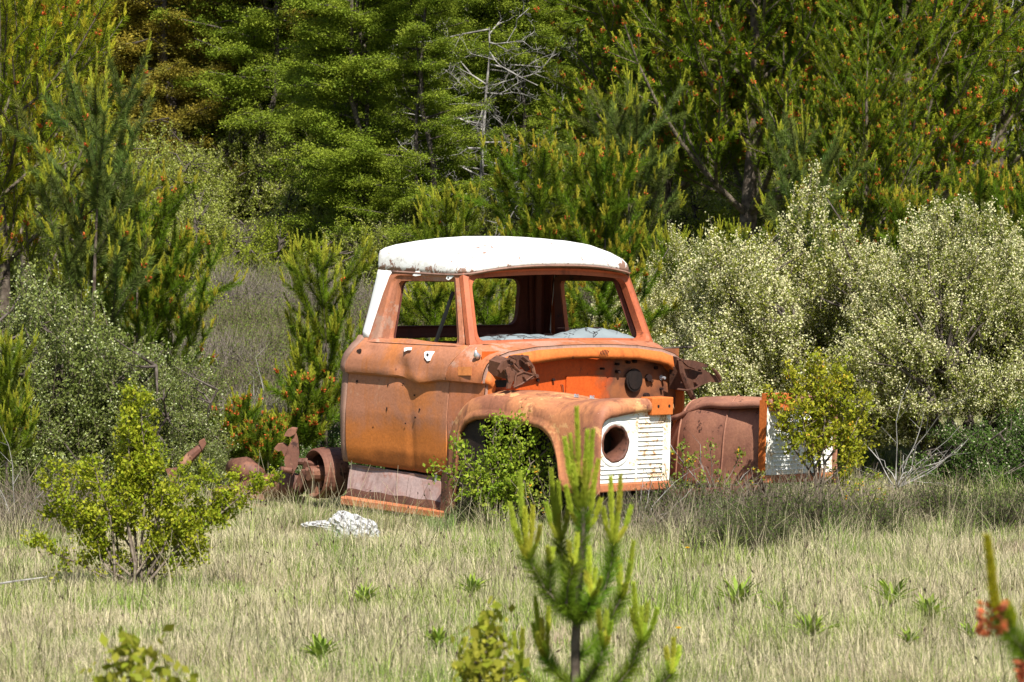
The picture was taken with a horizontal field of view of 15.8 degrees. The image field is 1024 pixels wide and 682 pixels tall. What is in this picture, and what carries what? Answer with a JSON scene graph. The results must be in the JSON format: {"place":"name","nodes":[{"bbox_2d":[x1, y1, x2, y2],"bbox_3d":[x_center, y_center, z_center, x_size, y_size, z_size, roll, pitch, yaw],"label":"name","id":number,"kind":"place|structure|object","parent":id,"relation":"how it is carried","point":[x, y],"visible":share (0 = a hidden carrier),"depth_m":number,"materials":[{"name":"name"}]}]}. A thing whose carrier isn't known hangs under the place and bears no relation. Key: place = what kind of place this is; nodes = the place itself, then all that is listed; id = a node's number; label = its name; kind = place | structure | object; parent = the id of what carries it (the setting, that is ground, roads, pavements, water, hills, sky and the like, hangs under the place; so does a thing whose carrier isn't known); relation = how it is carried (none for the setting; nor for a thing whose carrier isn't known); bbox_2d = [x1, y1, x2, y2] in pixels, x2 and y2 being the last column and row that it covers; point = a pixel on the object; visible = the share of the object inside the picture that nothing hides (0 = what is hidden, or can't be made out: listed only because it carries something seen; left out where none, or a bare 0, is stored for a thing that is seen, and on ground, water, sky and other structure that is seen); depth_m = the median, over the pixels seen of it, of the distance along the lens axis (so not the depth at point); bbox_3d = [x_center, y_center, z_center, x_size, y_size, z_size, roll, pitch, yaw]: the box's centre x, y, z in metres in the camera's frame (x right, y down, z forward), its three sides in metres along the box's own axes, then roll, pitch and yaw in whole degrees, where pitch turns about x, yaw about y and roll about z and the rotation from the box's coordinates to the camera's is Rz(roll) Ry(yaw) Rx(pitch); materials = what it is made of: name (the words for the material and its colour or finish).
{"place":"outdoors","nodes":[
{"label":"outdoors","id":0,"kind":"place"},
{"bbox_2d":[0,12,1023,681],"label":"ground","id":1,"kind":"structure","parent":0,"point":[264,636],"depth_m":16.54,"materials":[{"name":"beige plant"}]},
{"bbox_2d":[0,325,39,490],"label":"pine sapling","id":2,"kind":"object","parent":1,"relation":"on","point":[9,403],"visible":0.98,"depth_m":25.20,"materials":[{"name":"green plant"}]},
{"bbox_2d":[0,480,87,538],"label":"heath tuft","id":3,"kind":"object","parent":1,"relation":"on","point":[9,515],"visible":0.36,"depth_m":22.46,"materials":[{"name":"grey plant"}]},
{"bbox_2d":[1,0,117,326],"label":"sunlit pine","id":4,"kind":"object","parent":1,"relation":"on","point":[56,57],"visible":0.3,"depth_m":32.15,"materials":[{"name":"green plant"}]},
{"bbox_2d":[0,452,126,527],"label":"heath tuft","id":5,"kind":"object","parent":1,"relation":"on","point":[30,489],"visible":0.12,"depth_m":23.56,"materials":[{"name":"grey plant"}]},
{"bbox_2d":[0,0,129,334],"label":"sunlit pine","id":6,"kind":"object","parent":1,"relation":"on","point":[30,30],"visible":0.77,"depth_m":28.62,"materials":[{"name":"green plant"}]},
{"bbox_2d":[0,288,130,492],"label":"grey green shrub","id":7,"kind":"object","parent":1,"relation":"on","point":[23,455],"visible":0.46,"depth_m":26.58,"materials":[{"name":"green plant"}]},
{"bbox_2d":[7,197,124,335],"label":"slope shrub","id":8,"kind":"object","parent":1,"relation":"on","point":[42,256],"visible":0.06,"depth_m":33.64,"materials":[{"name":"green plant"}]},
{"bbox_2d":[0,31,164,339],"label":"pine sapling","id":9,"kind":"object","parent":1,"relation":"on","point":[103,187],"visible":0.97,"depth_m":27.77,"materials":[{"name":"green plant"}]},
{"bbox_2d":[5,116,170,229],"bbox_3d":[-4.817,-1.892,39.932,2.442,1.580,2.378,1,1,32],"label":"slope shrub","id":10,"kind":"object","parent":1,"relation":"on","point":[57,151],"visible":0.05,"depth_m":39.73,"materials":[{"name":"green plant"}]},
{"bbox_2d":[2,0,220,157],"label":"beech tree","id":11,"kind":"object","parent":1,"relation":"on","point":[124,43],"visible":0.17,"depth_m":41.16,"materials":[{"name":"green plant"}]},
{"bbox_2d":[66,150,198,351],"bbox_3d":[-2.998,-0.255,28.606,1.230,2.618,1.028,-1,1,-29],"label":"pine sapling","id":12,"kind":"object","parent":1,"relation":"on","point":[165,213],"visible":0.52,"depth_m":28.51,"materials":[{"name":"green plant"}]},
{"bbox_2d":[79,624,198,681],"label":"barberry seedling","id":13,"kind":"object","parent":1,"relation":"on","point":[124,649],"visible":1,"depth_m":10.20,"materials":[{"name":"green plant"}]},
{"bbox_2d":[0,258,281,494],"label":"grey green shrub","id":14,"kind":"object","parent":1,"relation":"on","point":[59,318],"visible":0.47,"depth_m":26.83,"materials":[{"name":"green plant"}]},
{"bbox_2d":[52,340,246,497],"bbox_3d":[-2.734,0.595,27.219,1.587,1.205,1.825,0,1,5],"label":"grey green shrub","id":15,"kind":"object","parent":1,"relation":"on","point":[194,427],"visible":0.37,"depth_m":26.95,"materials":[{"name":"green plant"}]},
{"bbox_2d":[17,377,284,588],"bbox_3d":[-1.830,0.744,18.827,1.359,1.124,0.440,0,1,0],"label":"barberry bush","id":16,"kind":"object","parent":1,"relation":"on","point":[136,447],"visible":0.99,"depth_m":18.79,"materials":[{"name":"green plant"}]},
{"bbox_2d":[91,120,253,227],"bbox_3d":[-3.712,-1.753,39.942,1.982,1.317,2.035,0,1,-20],"label":"slope shrub","id":17,"kind":"object","parent":1,"relation":"on","point":[189,169],"visible":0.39,"depth_m":39.80,"materials":[{"name":"green plant"}]},
{"bbox_2d":[79,0,271,184],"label":"beech tree","id":18,"kind":"object","parent":1,"relation":"on","point":[164,68],"visible":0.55,"depth_m":41.30,"materials":[{"name":"green plant"}]},
{"bbox_2d":[124,215,247,385],"bbox_3d":[-2.596,-0.023,28.853,0.957,2.036,0.800,0,1,8],"label":"pine sapling","id":19,"kind":"object","parent":1,"relation":"on","point":[189,325],"visible":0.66,"depth_m":28.83,"materials":[{"name":"green plant"}]},
{"bbox_2d":[126,292,268,355],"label":"heath bush","id":20,"kind":"object","parent":1,"relation":"on","point":[206,319],"visible":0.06,"depth_m":32.12,"materials":[{"name":"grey plant"}]},
{"bbox_2d":[127,179,282,282],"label":"slope shrub","id":21,"kind":"object","parent":1,"relation":"on","point":[214,226],"visible":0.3,"depth_m":36.70,"materials":[{"name":"green plant"}]},
{"bbox_2d":[150,308,304,399],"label":"heath bush","id":22,"kind":"object","parent":1,"relation":"on","point":[219,350],"visible":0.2,"depth_m":30.34,"materials":[{"name":"green plant"}]},
{"bbox_2d":[165,248,300,326],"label":"heath bush","id":23,"kind":"object","parent":1,"relation":"on","point":[235,291],"visible":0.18,"depth_m":33.58,"materials":[{"name":"green plant"}]},
{"bbox_2d":[206,384,270,459],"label":"pine sapling","id":24,"kind":"object","parent":1,"relation":"on","point":[241,404],"visible":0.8,"depth_m":27.23,"materials":[{"name":"green plant"}]},
{"bbox_2d":[162,313,327,396],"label":"heath bush","id":25,"kind":"object","parent":1,"relation":"on","point":[271,334],"visible":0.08,"depth_m":30.84,"materials":[{"name":"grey plant"}]},
{"bbox_2d":[146,0,358,214],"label":"beech tree","id":26,"kind":"object","parent":1,"relation":"on","point":[253,86],"visible":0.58,"depth_m":40.72,"materials":[{"name":"green plant"}]},
{"bbox_2d":[166,427,349,506],"bbox_3d":[-1.807,0.886,25.638,1.520,0.607,0.637,0,1,19],"label":"truck axle","id":27,"kind":"object","parent":1,"relation":"on","point":[324,457],"visible":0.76,"depth_m":25.39,"materials":[{"name":"brown metal"}]},
{"bbox_2d":[197,208,330,283],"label":"slope shrub","id":28,"kind":"object","parent":1,"relation":"on","point":[264,241],"visible":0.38,"depth_m":36.29,"materials":[{"name":"green plant"}]},
{"bbox_2d":[190,337,341,407],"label":"heath bush","id":29,"kind":"object","parent":1,"relation":"on","point":[249,376],"visible":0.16,"depth_m":29.75,"materials":[{"name":"green plant"}]},
{"bbox_2d":[241,407,291,473],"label":"pine sapling","id":30,"kind":"object","parent":1,"relation":"on","point":[265,447],"visible":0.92,"depth_m":27.06,"materials":[{"name":"green plant"}]},
{"bbox_2d":[203,104,343,217],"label":"slope shrub","id":31,"kind":"object","parent":1,"relation":"on","point":[253,195],"visible":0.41,"depth_m":40.70,"materials":[{"name":"green plant"}]},
{"bbox_2d":[201,279,345,340],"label":"heath bush","id":32,"kind":"object","parent":1,"relation":"on","point":[263,313],"visible":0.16,"depth_m":32.32,"materials":[{"name":"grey plant"}]},
{"bbox_2d":[167,0,397,148],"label":"beech tree","id":33,"kind":"object","parent":1,"relation":"on","point":[214,14],"visible":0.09,"depth_m":42.56,"materials":[{"name":"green plant"}]},
{"bbox_2d":[151,0,431,193],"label":"beech tree","id":34,"kind":"object","parent":1,"relation":"on","point":[301,134],"visible":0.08,"depth_m":42.36,"materials":[{"name":"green plant"}]},
{"bbox_2d":[228,306,363,373],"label":"heath bush","id":35,"kind":"object","parent":1,"relation":"on","point":[304,323],"visible":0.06,"depth_m":31.33,"materials":[{"name":"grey plant"}]},
{"bbox_2d":[262,357,340,457],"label":"pine sapling","id":36,"kind":"object","parent":1,"relation":"on","point":[300,403],"visible":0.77,"depth_m":27.53,"materials":[{"name":"green plant"}]},
{"bbox_2d":[265,487,357,526],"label":"grass clump","id":37,"kind":"object","parent":1,"relation":"on","point":[304,519],"visible":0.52,"depth_m":23.56,"materials":[{"name":"plant"}]},
{"bbox_2d":[250,255,374,323],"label":"heath bush","id":38,"kind":"object","parent":1,"relation":"on","point":[314,300],"visible":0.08,"depth_m":33.32,"materials":[{"name":"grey plant"}]},
{"bbox_2d":[256,166,387,265],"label":"slope shrub","id":39,"kind":"object","parent":1,"relation":"on","point":[316,212],"visible":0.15,"depth_m":37.78,"materials":[{"name":"green plant"}]},
{"bbox_2d":[279,225,376,446],"bbox_3d":[-1.424,0.111,27.939,0.761,1.984,0.751,0,1,-14],"label":"pine sapling","id":40,"kind":"object","parent":1,"relation":"on","point":[329,331],"visible":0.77,"depth_m":27.83,"materials":[{"name":"green plant"}]},
{"bbox_2d":[262,0,415,240],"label":"beech tree","id":41,"kind":"object","parent":1,"relation":"on","point":[291,97],"visible":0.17,"depth_m":37.85,"materials":[{"name":"green plant"}]},
{"bbox_2d":[280,196,427,289],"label":"slope shrub","id":42,"kind":"object","parent":1,"relation":"on","point":[378,244],"visible":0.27,"depth_m":35.68,"materials":[{"name":"green plant"}]},
{"bbox_2d":[328,511,379,538],"bbox_3d":[-0.974,1.158,22.620,0.344,0.234,0.244,27,5,-16],"label":"rock","id":43,"kind":"object","parent":1,"relation":"on","point":[351,518],"visible":0.49,"depth_m":22.54,"materials":[{"name":"white stone"}]},
{"bbox_2d":[249,0,470,284],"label":"beech tree","id":44,"kind":"object","parent":1,"relation":"on","point":[344,83],"visible":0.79,"depth_m":36.23,"materials":[{"name":"green plant"}]},
{"bbox_2d":[195,0,553,150],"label":"beech tree","id":45,"kind":"object","parent":1,"relation":"on","point":[468,12],"visible":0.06,"depth_m":42.25,"materials":[{"name":"green plant"}]},
{"bbox_2d":[358,3,488,213],"bbox_3d":[-1.013,-2.814,39.376,1.936,3.609,1.858,0,1,-16],"label":"beech tree","id":46,"kind":"object","parent":1,"relation":"on","point":[439,74],"visible":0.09,"depth_m":39.23,"materials":[{"name":"green plant"}]},
{"bbox_2d":[334,0,522,266],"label":"beech tree","id":47,"kind":"object","parent":1,"relation":"on","point":[435,141],"visible":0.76,"depth_m":35.85,"materials":[{"name":"green plant"}]},
{"bbox_2d":[398,279,488,340],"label":"pine sapling","id":48,"kind":"object","parent":1,"relation":"on","point":[410,308],"visible":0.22,"depth_m":28.75,"materials":[{"name":"green plant"}]},
{"bbox_2d":[403,177,485,319],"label":"pine sapling","id":49,"kind":"object","parent":1,"relation":"on","point":[448,208],"visible":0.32,"depth_m":31.13,"materials":[{"name":"green plant"}]},
{"bbox_2d":[439,279,516,340],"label":"pine sapling","id":50,"kind":"object","parent":1,"relation":"on","point":[490,315],"visible":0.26,"depth_m":28.54,"materials":[{"name":"green plant"}]},
{"bbox_2d":[370,0,587,234],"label":"dead tree","id":51,"kind":"object","parent":1,"relation":"on","point":[476,124],"visible":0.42,"depth_m":37.95,"materials":[{"name":"grey wood"}]},
{"bbox_2d":[422,409,556,528],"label":"barberry bush","id":52,"kind":"object","parent":1,"relation":"on","point":[506,491],"visible":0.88,"depth_m":23.51,"materials":[{"name":"green plant"}]},
{"bbox_2d":[449,595,531,681],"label":"barberry seedling","id":53,"kind":"object","parent":1,"relation":"on","point":[472,667],"visible":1,"depth_m":11.28,"materials":[{"name":"green plant"}]},
{"bbox_2d":[426,0,591,235],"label":"beech tree","id":54,"kind":"object","parent":1,"relation":"on","point":[527,124],"visible":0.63,"depth_m":38.45,"materials":[{"name":"green plant"}]},
{"bbox_2d":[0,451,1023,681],"bbox_3d":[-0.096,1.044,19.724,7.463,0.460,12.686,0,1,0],"label":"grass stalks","id":55,"kind":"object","parent":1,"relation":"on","point":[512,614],"depth_m":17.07,"materials":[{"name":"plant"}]},
{"bbox_2d":[449,187,598,247],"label":"slope shrub","id":56,"kind":"object","parent":1,"relation":"on","point":[492,228],"visible":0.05,"depth_m":36.85,"materials":[{"name":"green plant"}]},
{"bbox_2d":[447,115,603,290],"bbox_3d":[0.187,-0.713,31.081,1.134,2.414,0.948,1,1,40],"label":"pine sapling","id":57,"kind":"object","parent":1,"relation":"on","point":[540,160],"visible":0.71,"depth_m":30.95,"materials":[{"name":"green plant"}]},
{"bbox_2d":[450,0,624,212],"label":"beech tree","id":58,"kind":"object","parent":1,"relation":"on","point":[544,82],"visible":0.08,"depth_m":40.10,"materials":[{"name":"green plant"}]},
{"bbox_2d":[340,236,837,522],"bbox_3d":[0.447,0.256,24.651,2.213,1.863,2.900,-1,3,-42],"label":"truck wreck","id":59,"kind":"object","parent":1,"relation":"on","point":[408,407],"visible":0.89,"depth_m":24.51,"materials":[{"name":"orange paint"}]},
{"bbox_2d":[345,271,467,474],"bbox_3d":[-0.663,0.198,24.652,0.267,1.343,1.139,-1,3,-42],"label":"door","id":60,"kind":"structure","parent":59,"relation":"in","point":[397,401],"depth_m":24.66,"materials":[{"name":"orange paint"}]},
{"bbox_2d":[543,275,652,347],"bbox_3d":[0.558,0.180,25.750,0.242,1.341,1.139,-1,3,-42],"label":"door","id":61,"kind":"structure","parent":59,"relation":"in","point":[559,318],"depth_m":25.86,"materials":[{"name":"orange paint"}]},
{"bbox_2d":[508,405,683,681],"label":"foreground pine","id":62,"kind":"object","parent":1,"relation":"on","point":[577,605],"visible":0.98,"depth_m":12.01,"materials":[{"name":"green plant"}]},
{"bbox_2d":[544,119,657,303],"bbox_3d":[0.713,-0.683,30.932,0.925,2.356,1.107,0,1,15],"label":"pine sapling","id":63,"kind":"object","parent":1,"relation":"on","point":[610,199],"visible":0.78,"depth_m":30.85,"materials":[{"name":"green plant"}]},
{"bbox_2d":[564,243,682,338],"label":"pine sapling","id":64,"kind":"object","parent":1,"relation":"on","point":[576,305],"visible":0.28,"depth_m":28.50,"materials":[{"name":"green plant"}]},
{"bbox_2d":[552,63,694,280],"bbox_3d":[0.993,-0.997,31.434,0.963,2.803,1.063,1,1,42],"label":"pine sapling","id":65,"kind":"object","parent":1,"relation":"on","point":[629,115],"visible":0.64,"depth_m":31.45,"materials":[{"name":"green plant"}]},
{"bbox_2d":[493,0,787,168],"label":"beech tree","id":66,"kind":"object","parent":1,"relation":"on","point":[599,70],"visible":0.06,"depth_m":40.88,"materials":[{"name":"green plant"}]},
{"bbox_2d":[534,0,782,255],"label":"coned pine","id":67,"kind":"object","parent":1,"relation":"on","point":[603,12],"visible":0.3,"depth_m":34.90,"materials":[{"name":"green plant"}]},
{"bbox_2d":[639,219,706,344],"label":"pine sapling","id":68,"kind":"object","parent":1,"relation":"on","point":[667,239],"visible":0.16,"depth_m":29.93,"materials":[{"name":"green plant"}]},
{"bbox_2d":[585,216,777,393],"bbox_3d":[1.428,-0.060,29.661,1.863,1.876,2.101,1,1,35],"label":"flowering shrub","id":69,"kind":"object","parent":1,"relation":"on","point":[654,299],"visible":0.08,"depth_m":29.30,"materials":[{"name":"green plant"}]},
{"bbox_2d":[608,482,758,542],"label":"heath tuft","id":70,"kind":"object","parent":1,"relation":"on","point":[688,518],"visible":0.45,"depth_m":22.35,"materials":[{"name":"grey plant"}]},
{"bbox_2d":[606,161,763,267],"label":"slope shrub","id":71,"kind":"object","parent":1,"relation":"on","point":[694,205],"visible":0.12,"depth_m":36.54,"materials":[{"name":"green plant"}]},
{"bbox_2d":[639,464,758,524],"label":"heath tuft","id":72,"kind":"object","parent":1,"relation":"on","point":[684,495],"visible":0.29,"depth_m":22.94,"materials":[{"name":"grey plant"}]},
{"bbox_2d":[634,205,800,303],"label":"slope shrub","id":73,"kind":"object","parent":1,"relation":"on","point":[706,223],"visible":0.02,"depth_m":34.74,"materials":[{"name":"green plant"}]},
{"bbox_2d":[668,502,793,559],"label":"heath tuft","id":74,"kind":"object","parent":1,"relation":"on","point":[721,529],"visible":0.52,"depth_m":20.95,"materials":[{"name":"green plant"}]},
{"bbox_2d":[681,166,796,223],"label":"slope shrub","id":75,"kind":"object","parent":1,"relation":"on","point":[722,202],"visible":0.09,"depth_m":38.27,"materials":[{"name":"green plant"}]},
{"bbox_2d":[707,215,775,270],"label":"pine sapling","id":76,"kind":"object","parent":1,"relation":"on","point":[733,229],"visible":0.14,"depth_m":30.75,"materials":[{"name":"green plant"}]},
{"bbox_2d":[603,0,900,247],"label":"coned pine","id":77,"kind":"object","parent":1,"relation":"on","point":[694,36],"visible":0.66,"depth_m":33.00,"materials":[{"name":"green plant"}]},
{"bbox_2d":[704,497,810,550],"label":"heath tuft","id":78,"kind":"object","parent":1,"relation":"on","point":[780,529],"visible":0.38,"depth_m":21.58,"materials":[{"name":"grey plant"}]},
{"bbox_2d":[710,461,862,524],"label":"heath tuft","id":79,"kind":"object","parent":1,"relation":"on","point":[773,488],"visible":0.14,"depth_m":22.96,"materials":[{"name":"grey plant"}]},
{"bbox_2d":[617,158,970,474],"bbox_3d":[1.967,-0.132,28.286,2.922,2.608,2.590,0,1,-17],"label":"flowering shrub","id":80,"kind":"object","parent":1,"relation":"on","point":[745,317],"visible":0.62,"depth_m":27.91,"materials":[{"name":"green plant"}]},
{"bbox_2d":[739,471,877,543],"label":"heath tuft","id":81,"kind":"object","parent":1,"relation":"on","point":[806,507],"visible":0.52,"depth_m":22.16,"materials":[{"name":"green plant"}]},
{"bbox_2d":[725,177,893,307],"bbox_3d":[2.825,-0.951,35.527,2.180,1.448,2.238,-1,1,-27],"label":"slope shrub","id":82,"kind":"object","parent":1,"relation":"on","point":[760,221],"visible":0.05,"depth_m":35.25,"materials":[{"name":"green plant"}]},
{"bbox_2d":[754,89,876,318],"bbox_3d":[2.415,-0.605,29.592,1.006,2.841,0.911,1,1,41],"label":"pine sapling","id":83,"kind":"object","parent":1,"relation":"on","point":[801,145],"visible":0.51,"depth_m":29.55,"materials":[{"name":"green plant"}]},
{"bbox_2d":[762,347,882,510],"bbox_3d":[2.007,0.624,23.739,0.677,1.195,0.586,-1,1,-38],"label":"barberry bush","id":84,"kind":"object","parent":1,"relation":"on","point":[818,408],"visible":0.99,"depth_m":23.71,"materials":[{"name":"green plant"}]},
{"bbox_2d":[703,0,946,225],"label":"coned pine","id":85,"kind":"object","parent":1,"relation":"on","point":[803,59],"visible":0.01,"depth_m":35.67,"materials":[{"name":"green plant"}]},
{"bbox_2d":[759,459,938,525],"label":"heath tuft","id":86,"kind":"object","parent":1,"relation":"on","point":[854,495],"visible":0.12,"depth_m":23.24,"materials":[{"name":"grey plant"}]},
{"bbox_2d":[785,0,961,281],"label":"coned pine","id":87,"kind":"object","parent":1,"relation":"on","point":[827,111],"visible":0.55,"depth_m":31.61,"materials":[{"name":"green plant"}]},
{"bbox_2d":[825,485,923,536],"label":"heath tuft","id":88,"kind":"object","parent":1,"relation":"on","point":[879,512],"visible":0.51,"depth_m":22.46,"materials":[{"name":"grey plant"}]},
{"bbox_2d":[728,0,1023,224],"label":"coned pine","id":89,"kind":"object","parent":1,"relation":"on","point":[956,127],"visible":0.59,"depth_m":32.61,"materials":[{"name":"green plant"}]},
{"bbox_2d":[790,191,1023,476],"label":"flowering shrub","id":90,"kind":"object","parent":1,"relation":"on","point":[943,342],"visible":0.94,"depth_m":27.40,"materials":[{"name":"green plant"}]},
{"bbox_2d":[854,378,973,487],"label":"dead twigs","id":91,"kind":"object","parent":1,"relation":"on","point":[899,482],"visible":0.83,"depth_m":26.41,"materials":[{"name":"grey wood"}]},
{"bbox_2d":[875,170,960,287],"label":"pine sapling","id":92,"kind":"object","parent":1,"relation":"on","point":[896,214],"visible":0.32,"depth_m":30.93,"materials":[{"name":"green plant"}]},
{"bbox_2d":[889,464,1013,528],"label":"heath tuft","id":93,"kind":"object","parent":1,"relation":"on","point":[934,492],"visible":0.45,"depth_m":23.34,"materials":[{"name":"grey plant"}]},
{"bbox_2d":[887,394,1023,488],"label":"green shrub","id":94,"kind":"object","parent":1,"relation":"on","point":[963,437],"visible":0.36,"depth_m":27.14,"materials":[{"name":"green plant"}]},
{"bbox_2d":[893,0,1023,221],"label":"coned pine","id":95,"kind":"object","parent":1,"relation":"on","point":[1018,136],"visible":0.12,"depth_m":34.17,"materials":[{"name":"green plant"}]},
{"bbox_2d":[932,143,1022,274],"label":"pine sapling","id":96,"kind":"object","parent":1,"relation":"on","point":[976,187],"visible":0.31,"depth_m":31.18,"materials":[{"name":"green plant"}]},
{"bbox_2d":[941,480,1023,535],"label":"heath tuft","id":97,"kind":"object","parent":1,"relation":"on","point":[996,515],"visible":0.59,"depth_m":22.53,"materials":[{"name":"green plant"}]},
{"bbox_2d":[949,396,1023,492],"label":"green shrub","id":98,"kind":"object","parent":1,"relation":"on","point":[1017,457],"visible":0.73,"depth_m":26.61,"materials":[{"name":"green plant"}]},
{"bbox_2d":[974,157,1023,265],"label":"pine sapling","id":99,"kind":"object","parent":1,"relation":"on","point":[1013,193],"visible":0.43,"depth_m":30.48,"materials":[{"name":"green plant"}]},
{"bbox_2d":[975,531,1023,681],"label":"pine branch","id":100,"kind":"object","parent":1,"relation":"on","point":[1004,618],"visible":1,"depth_m":7.61,"materials":[{"name":"green plant"}]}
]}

